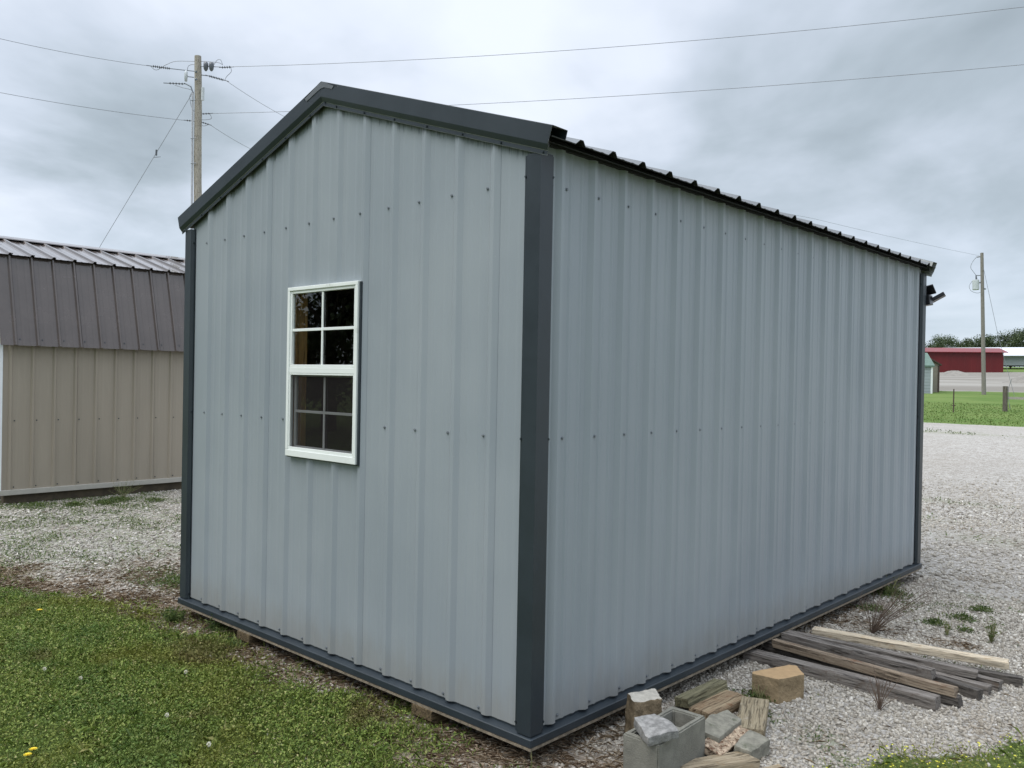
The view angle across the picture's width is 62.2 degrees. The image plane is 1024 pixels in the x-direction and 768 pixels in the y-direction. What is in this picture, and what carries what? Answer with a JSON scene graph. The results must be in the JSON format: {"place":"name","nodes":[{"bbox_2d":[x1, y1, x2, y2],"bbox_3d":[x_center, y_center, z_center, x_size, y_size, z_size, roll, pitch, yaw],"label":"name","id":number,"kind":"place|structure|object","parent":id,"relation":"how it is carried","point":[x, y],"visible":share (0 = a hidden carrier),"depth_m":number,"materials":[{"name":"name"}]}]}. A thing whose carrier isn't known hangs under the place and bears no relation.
{"place":"outdoors","nodes":[
{"label":"outdoors","id":0,"kind":"place"},
{"bbox_2d":[0,367,1023,767],"bbox_3d":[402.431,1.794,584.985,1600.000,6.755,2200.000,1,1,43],"label":"ground","id":1,"kind":"structure","parent":0,"point":[988,453],"depth_m":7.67,"materials":[{"name":"grey gravel"}]},
{"bbox_2d":[0,236,184,503],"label":"barn shed","id":2,"kind":"structure","parent":1,"relation":"on","point":[91,366],"depth_m":9.93,"materials":[{"name":"beige paint"}]},
{"bbox_2d":[109,480,141,496],"bbox_3d":[-4.512,1.221,9.919,0.386,0.246,0.380,1,1,43],"label":"tall weed","id":3,"kind":"object","parent":1,"relation":"on","point":[123,492],"visible":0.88,"depth_m":9.92,"materials":[{"name":"green plant"}]},
{"bbox_2d":[160,606,185,623],"bbox_3d":[-2.170,1.489,5.448,0.169,0.119,0.176,1,1,43],"label":"tall weed","id":4,"kind":"object","parent":1,"relation":"on","point":[172,616],"visible":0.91,"depth_m":5.43,"materials":[{"name":"green plant"}]},
{"bbox_2d":[147,55,233,228],"bbox_3d":[-11.109,-4.934,28.988,2.994,12.562,0.367,1,0,0],"label":"utility pole","id":5,"kind":"object","parent":1,"relation":"on","point":[199,97],"visible":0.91,"depth_m":28.91,"materials":[{"name":"grey wood"}]},
{"bbox_2d":[2,39,146,65],"bbox_3d":[-15.518,-10.644,25.997,0.254,0.556,8.626,1,1,44],"label":"power line","id":6,"kind":"object","parent":5,"relation":"attached to","point":[71,53],"visible":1,"depth_m":27.37,"materials":[{"name":"metal"}]},
{"bbox_2d":[0,92,178,119],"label":"power line","id":7,"kind":"object","parent":5,"relation":"attached to","point":[87,107],"visible":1,"depth_m":27.33,"materials":[{"name":"metal"}]},
{"bbox_2d":[99,94,191,247],"bbox_3d":[-14.279,-4.511,29.898,6.752,11.040,0.092,1,0,14],"label":"guy wire","id":8,"kind":"object","parent":5,"relation":"attached to","point":[146,169],"visible":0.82,"depth_m":29.44,"materials":[{"name":"metal"}]},
{"bbox_2d":[213,64,1023,113],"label":"power line","id":9,"kind":"object","parent":5,"relation":"attached to","point":[691,91],"visible":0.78,"depth_m":25.68,"materials":[{"name":"metal"}]},
{"bbox_2d":[234,7,1021,66],"bbox_3d":[4.197,-10.641,26.128,28.071,0.460,0.271,1,0,12],"label":"power line","id":10,"kind":"object","parent":5,"relation":"attached to","point":[635,45],"visible":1,"depth_m":26.17,"materials":[{"name":"metal"}]},
{"bbox_2d":[205,614,220,627],"bbox_3d":[-1.849,1.482,5.281,0.117,0.141,0.123,1,1,43],"label":"tall weed","id":11,"kind":"object","parent":1,"relation":"on","point":[219,623],"visible":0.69,"depth_m":5.28,"materials":[{"name":"green plant"}]},
{"bbox_2d":[0,500,1018,767],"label":"dry straw","id":12,"kind":"object","parent":1,"relation":"on","point":[464,750],"visible":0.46,"depth_m":4.47,"materials":[{"name":"brown plant"}]},
{"bbox_2d":[0,572,1023,767],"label":"grass","id":13,"kind":"structure","parent":1,"relation":"on","point":[161,663],"depth_m":4.06,"materials":[{"name":"green plant"}]},
{"bbox_2d":[812,733,1021,767],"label":"yellow blossom","id":14,"kind":"object","parent":13,"relation":"on","point":[925,756],"visible":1,"depth_m":3.58,"materials":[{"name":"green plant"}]},
{"bbox_2d":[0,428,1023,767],"bbox_3d":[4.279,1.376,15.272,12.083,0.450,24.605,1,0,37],"label":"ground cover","id":15,"kind":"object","parent":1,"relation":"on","point":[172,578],"visible":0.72,"depth_m":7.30,"materials":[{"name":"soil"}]},
{"bbox_2d":[178,81,936,751],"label":"metal shed","id":16,"kind":"structure","parent":1,"relation":"on","point":[526,435],"depth_m":4.32,"materials":[{"name":"grey paint"}]},
{"bbox_2d":[285,281,362,465],"bbox_3d":[-1.003,-0.060,4.528,0.659,0.940,0.049,1,1,43],"label":"window","id":17,"kind":"structure","parent":16,"relation":"in","point":[353,371],"depth_m":4.52,"materials":[{"name":"white plastic"}]},
{"bbox_2d":[926,284,945,305],"bbox_3d":[3.493,-0.745,7.210,0.335,0.191,0.195,1,1,43],"label":"flood light","id":18,"kind":"object","parent":16,"relation":"attached to","point":[930,291],"visible":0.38,"depth_m":7.14,"materials":[{"name":"black plastic"}]},
{"bbox_2d":[624,689,661,733],"bbox_3d":[0.607,1.505,3.851,0.203,0.202,0.129,1,0,-23],"label":"stone block","id":19,"kind":"object","parent":1,"relation":"on","point":[644,703],"depth_m":3.81,"materials":[{"name":"stone"}]},
{"bbox_2d":[623,706,704,767],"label":"cinder block","id":20,"kind":"object","parent":1,"relation":"on","point":[687,745],"depth_m":3.45,"materials":[{"name":"concrete"}]},
{"bbox_2d":[633,713,678,746],"bbox_3d":[0.562,1.386,3.403,0.184,0.043,0.173,8,11,43],"label":"concrete chunk","id":21,"kind":"object","parent":20,"relation":"on","point":[652,729],"visible":1,"depth_m":3.38,"materials":[{"name":"grey concrete"}]},
{"bbox_2d":[675,679,727,707],"bbox_3d":[0.949,1.549,4.252,0.330,0.050,0.088,-5,-6,-41],"label":"wood block","id":22,"kind":"object","parent":1,"relation":"on","point":[700,693],"depth_m":4.21,"materials":[{"name":"brown wood"}]},
{"bbox_2d":[689,690,742,719],"bbox_3d":[1.011,1.580,4.157,0.338,0.053,0.130,0,1,-44],"label":"wood block","id":23,"kind":"object","parent":1,"relation":"on","point":[724,700],"depth_m":4.14,"materials":[{"name":"brown wood"}]},
{"bbox_2d":[681,752,759,767],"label":"wood slab","id":24,"kind":"object","parent":1,"relation":"on","point":[737,760],"depth_m":3.51,"materials":[{"name":"beige wood"}]},
{"bbox_2d":[704,725,747,755],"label":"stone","id":25,"kind":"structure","parent":24,"relation":"on","point":[724,746],"depth_m":3.66,"materials":[{"name":"beige stone"}]},
{"bbox_2d":[705,710,741,742],"bbox_3d":[0.926,1.554,3.794,0.113,0.111,0.279,1,0,39],"label":"concrete chunk","id":26,"kind":"object","parent":1,"relation":"on","point":[720,726],"visible":0.55,"depth_m":3.78,"materials":[{"name":"grey concrete"}]},
{"bbox_2d":[733,730,769,760],"bbox_3d":[1.032,1.572,3.665,0.103,0.082,0.166,1,1,43],"label":"concrete chunk","id":27,"kind":"object","parent":1,"relation":"on","point":[756,745],"visible":0.77,"depth_m":3.65,"materials":[{"name":"grey concrete"}]},
{"bbox_2d":[737,696,768,736],"bbox_3d":[1.131,1.576,3.995,0.132,0.065,0.404,1,0,20],"label":"wood block","id":28,"kind":"object","parent":1,"relation":"on","point":[752,714],"depth_m":3.98,"materials":[{"name":"beige wood"}]},
{"bbox_2d":[751,684,765,698],"bbox_3d":[1.255,1.563,4.319,0.087,0.105,0.082,1,0,20],"label":"dead weed","id":29,"kind":"object","parent":1,"relation":"on","point":[757,691],"visible":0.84,"depth_m":4.30,"materials":[{"name":"green plant"}]},
{"bbox_2d":[764,764,784,767],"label":"wood slab","id":30,"kind":"object","parent":1,"relation":"on","point":[776,766],"depth_m":3.55,"materials":[{"name":"beige wood"}]},
{"bbox_2d":[752,665,803,703],"bbox_3d":[1.386,1.550,4.374,0.300,0.132,0.149,1,0,-27],"label":"paver block","id":31,"kind":"object","parent":1,"relation":"on","point":[782,684],"depth_m":4.32,"materials":[{"name":"beige stone"}]},
{"bbox_2d":[743,648,940,710],"bbox_3d":[1.749,1.588,4.610,1.065,0.067,0.097,1,1,45],"label":"timber","id":32,"kind":"object","parent":1,"relation":"on","point":[917,697],"visible":0.85,"depth_m":4.53,"materials":[{"name":"grey wood"}]},
{"bbox_2d":[781,631,935,679],"bbox_3d":[1.953,1.543,4.854,0.066,0.057,0.891,1,1,-42],"label":"timber","id":33,"kind":"object","parent":1,"relation":"on","point":[911,668],"visible":0.85,"depth_m":4.79,"materials":[{"name":"grey wood"}]},
{"bbox_2d":[763,640,962,707],"bbox_3d":[1.897,1.592,4.707,0.072,0.066,1.135,1,0,-40],"label":"timber","id":34,"kind":"object","parent":1,"relation":"on","point":[957,701],"visible":0.4,"depth_m":4.73,"materials":[{"name":"wood"}]},
{"bbox_2d":[772,638,958,697],"bbox_3d":[1.900,1.547,4.660,0.053,0.049,1.033,1,1,-42],"label":"timber","id":35,"kind":"object","parent":34,"relation":"on","point":[945,689],"visible":0.99,"depth_m":4.60,"materials":[{"name":"brown wood"}]},
{"bbox_2d":[867,667,900,709],"bbox_3d":[1.846,1.528,4.220,0.155,0.199,0.186,1,0,30],"label":"dead weed","id":36,"kind":"object","parent":1,"relation":"on","point":[879,704],"visible":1,"depth_m":4.22,"materials":[{"name":"brown plant"}]},
{"bbox_2d":[883,575,906,594],"bbox_3d":[2.913,1.551,6.525,0.211,0.162,0.242,1,1,43],"label":"tall weed","id":37,"kind":"object","parent":1,"relation":"on","point":[893,587],"visible":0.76,"depth_m":6.53,"materials":[{"name":"green plant"}]},
{"bbox_2d":[858,582,936,633],"bbox_3d":[2.481,1.433,5.459,0.458,0.396,0.361,1,0,17],"label":"dead weed","id":38,"kind":"object","parent":1,"relation":"on","point":[876,627],"visible":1,"depth_m":5.47,"materials":[{"name":"brown plant"}]},
{"bbox_2d":[924,353,934,392],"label":"garden shed","id":39,"kind":"structure","parent":1,"relation":"on","point":[928,377],"depth_m":55.01,"materials":[{"name":"blue"}]},
{"bbox_2d":[931,359,941,391],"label":"garden shed","id":40,"kind":"structure","parent":1,"relation":"on","point":[936,372],"depth_m":56.97,"materials":[{"name":"beige wood"}]},
{"bbox_2d":[925,334,955,347],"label":"broadleaf tree","id":41,"kind":"object","parent":1,"relation":"on","point":[942,339],"visible":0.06,"depth_m":252.38,"materials":[{"name":"green plant"}]},
{"bbox_2d":[925,334,969,347],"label":"broadleaf tree","id":42,"kind":"object","parent":1,"relation":"on","point":[948,342],"visible":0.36,"depth_m":243.01,"materials":[{"name":"green plant"}]},
{"bbox_2d":[943,621,952,635],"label":"tall weed","id":43,"kind":"object","parent":1,"relation":"on","point":[947,630],"visible":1,"depth_m":5.50,"materials":[{"name":"green plant"}]},
{"bbox_2d":[933,674,983,700],"bbox_3d":[2.235,1.599,4.675,0.060,0.056,0.708,1,0,-32],"label":"timber","id":44,"kind":"object","parent":1,"relation":"on","point":[969,691],"visible":0.26,"depth_m":4.43,"materials":[{"name":"wood"}]},
{"bbox_2d":[788,630,977,679],"bbox_3d":[2.100,1.550,4.896,1.057,0.046,0.062,1,0,40],"label":"timber","id":45,"kind":"object","parent":44,"relation":"on","point":[953,669],"visible":0.69,"depth_m":4.75,"materials":[{"name":"wood"}]},
{"bbox_2d":[940,370,976,375],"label":"gravel pile","id":46,"kind":"object","parent":1,"relation":"on","point":[953,373],"visible":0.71,"depth_m":109.25,"materials":[{"name":"white gravel"}]},
{"bbox_2d":[935,671,991,695],"bbox_3d":[2.252,1.602,4.720,0.058,0.057,0.753,1,1,-44],"label":"timber","id":47,"kind":"object","parent":1,"relation":"on","point":[986,687],"visible":0.26,"depth_m":4.50,"materials":[{"name":"grey wood"}]},
{"bbox_2d":[925,348,1008,371],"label":"red building","id":48,"kind":"structure","parent":1,"relation":"on","point":[961,359],"depth_m":136.62,"materials":[{"name":"metal"}]},
{"bbox_2d":[938,671,1002,691],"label":"timber","id":49,"kind":"object","parent":1,"relation":"on","point":[996,684],"visible":0.14,"depth_m":4.54,"materials":[{"name":"wood"}]},
{"bbox_2d":[960,334,987,347],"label":"broadleaf tree","id":50,"kind":"object","parent":1,"relation":"on","point":[969,341],"visible":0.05,"depth_m":247.28,"materials":[{"name":"green plant"}]},
{"bbox_2d":[969,253,985,394],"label":"utility pole","id":51,"kind":"object","parent":1,"relation":"on","point":[975,284],"visible":0.99,"depth_m":52.92,"materials":[{"name":"grey wood"}]},
{"bbox_2d":[787,213,978,255],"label":"power line","id":52,"kind":"object","parent":51,"relation":"attached to","point":[880,234],"visible":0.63,"depth_m":45.78,"materials":[{"name":"metal"}]},
{"bbox_2d":[984,272,1014,395],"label":"guy wire","id":53,"kind":"object","parent":51,"relation":"attached to","point":[997,333],"visible":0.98,"depth_m":52.03,"materials":[{"name":"metal"}]},
{"bbox_2d":[945,662,1022,687],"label":"timber","id":54,"kind":"object","parent":1,"relation":"on","point":[1015,680],"visible":0.22,"depth_m":4.62,"materials":[{"name":"grey wood"}]},
{"bbox_2d":[812,626,1009,669],"bbox_3d":[2.329,1.555,5.025,1.073,0.046,0.084,1,0,35],"label":"timber","id":55,"kind":"object","parent":54,"relation":"on","point":[979,659],"visible":0.98,"depth_m":4.97,"materials":[{"name":"brown wood"}]},
{"bbox_2d":[965,334,1006,347],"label":"broadleaf tree","id":56,"kind":"object","parent":1,"relation":"on","point":[989,341],"visible":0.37,"depth_m":236.97,"materials":[{"name":"green plant"}]},
{"bbox_2d":[983,616,1004,642],"bbox_3d":[3.039,1.554,5.350,0.133,0.176,0.154,1,0,-1],"label":"tall weed","id":57,"kind":"object","parent":1,"relation":"on","point":[992,634],"visible":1,"depth_m":5.35,"materials":[{"name":"green plant"}]},
{"bbox_2d":[985,347,1023,368],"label":"white roof building","id":58,"kind":"structure","parent":1,"relation":"on","point":[1014,357],"depth_m":155.63,"materials":[{"name":"grey metal"}]},
{"bbox_2d":[992,329,1023,366],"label":"broadleaf tree","id":59,"kind":"object","parent":1,"relation":"on","point":[1004,339],"visible":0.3,"depth_m":238.49,"materials":[{"name":"green plant"}]},
{"bbox_2d":[1002,379,1023,411],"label":"rail fence","id":60,"kind":"object","parent":1,"relation":"on","point":[1006,397],"visible":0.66,"depth_m":33.93,"materials":[{"name":"grey wood"}]},
{"bbox_2d":[1006,328,1023,346],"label":"broadleaf tree","id":61,"kind":"object","parent":1,"relation":"on","point":[1019,332],"visible":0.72,"depth_m":229.38,"materials":[{"name":"green plant"}]},
{"bbox_2d":[0,0,1023,366],"label":"sky","id":62,"kind":"structure","parent":0,"point":[936,160],"materials":[{"name":"grey"}]},
{"bbox_2d":[924,402,1023,426],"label":"field grass","id":63,"kind":"structure","parent":0,"point":[976,414],"depth_m":32.01,"materials":[{"name":"green plant"}]}
]}

